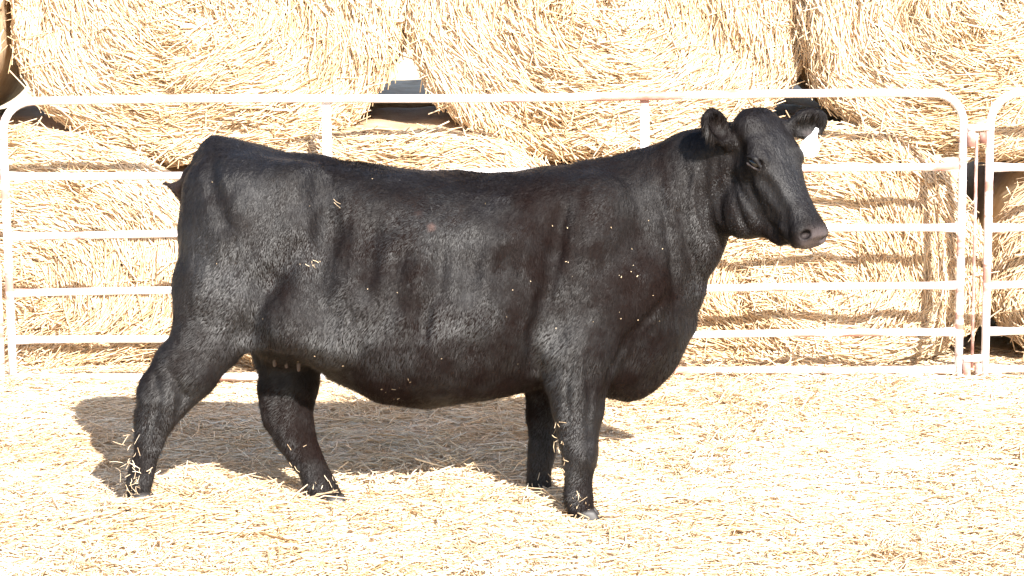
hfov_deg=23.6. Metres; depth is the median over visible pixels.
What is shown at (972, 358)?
panel connector
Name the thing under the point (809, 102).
round straw bale
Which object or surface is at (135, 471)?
clinging straw
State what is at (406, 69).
ground
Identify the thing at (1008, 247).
round straw bale
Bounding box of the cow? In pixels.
[124,105,827,520]
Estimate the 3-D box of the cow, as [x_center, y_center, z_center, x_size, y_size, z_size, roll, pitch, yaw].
[-0.136,0.087,9.056,2.591,1.564,0.739,-1,9,0]
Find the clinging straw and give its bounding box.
[113,202,662,509]
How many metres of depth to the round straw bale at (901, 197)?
11.59 m
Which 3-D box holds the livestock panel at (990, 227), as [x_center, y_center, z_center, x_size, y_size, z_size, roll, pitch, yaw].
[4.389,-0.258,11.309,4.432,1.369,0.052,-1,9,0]
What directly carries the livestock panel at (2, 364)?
on the ground
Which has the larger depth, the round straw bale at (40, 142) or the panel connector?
the round straw bale at (40, 142)
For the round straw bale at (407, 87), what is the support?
on the ground
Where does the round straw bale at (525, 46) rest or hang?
on the round straw bale at (901, 197)
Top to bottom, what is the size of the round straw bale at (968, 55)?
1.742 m
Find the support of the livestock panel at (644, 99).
on the ground
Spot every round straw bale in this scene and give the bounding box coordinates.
[0,0,27,105]
[0,105,189,370]
[3,0,410,167]
[239,106,566,371]
[366,79,586,162]
[399,0,807,163]
[587,83,823,159]
[681,104,1001,365]
[790,0,1023,164]
[957,157,1023,361]
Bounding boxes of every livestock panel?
[0,89,967,380]
[0,260,4,376]
[981,88,1023,375]
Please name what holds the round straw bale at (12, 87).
on the round straw bale at (40, 142)
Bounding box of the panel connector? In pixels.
[962,123,986,375]
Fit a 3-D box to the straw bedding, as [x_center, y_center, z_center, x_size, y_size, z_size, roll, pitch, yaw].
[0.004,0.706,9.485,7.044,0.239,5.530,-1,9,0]
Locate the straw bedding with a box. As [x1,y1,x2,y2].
[0,339,1023,575]
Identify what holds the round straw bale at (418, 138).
on the ground
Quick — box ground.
[0,47,1023,575]
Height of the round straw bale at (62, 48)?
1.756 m

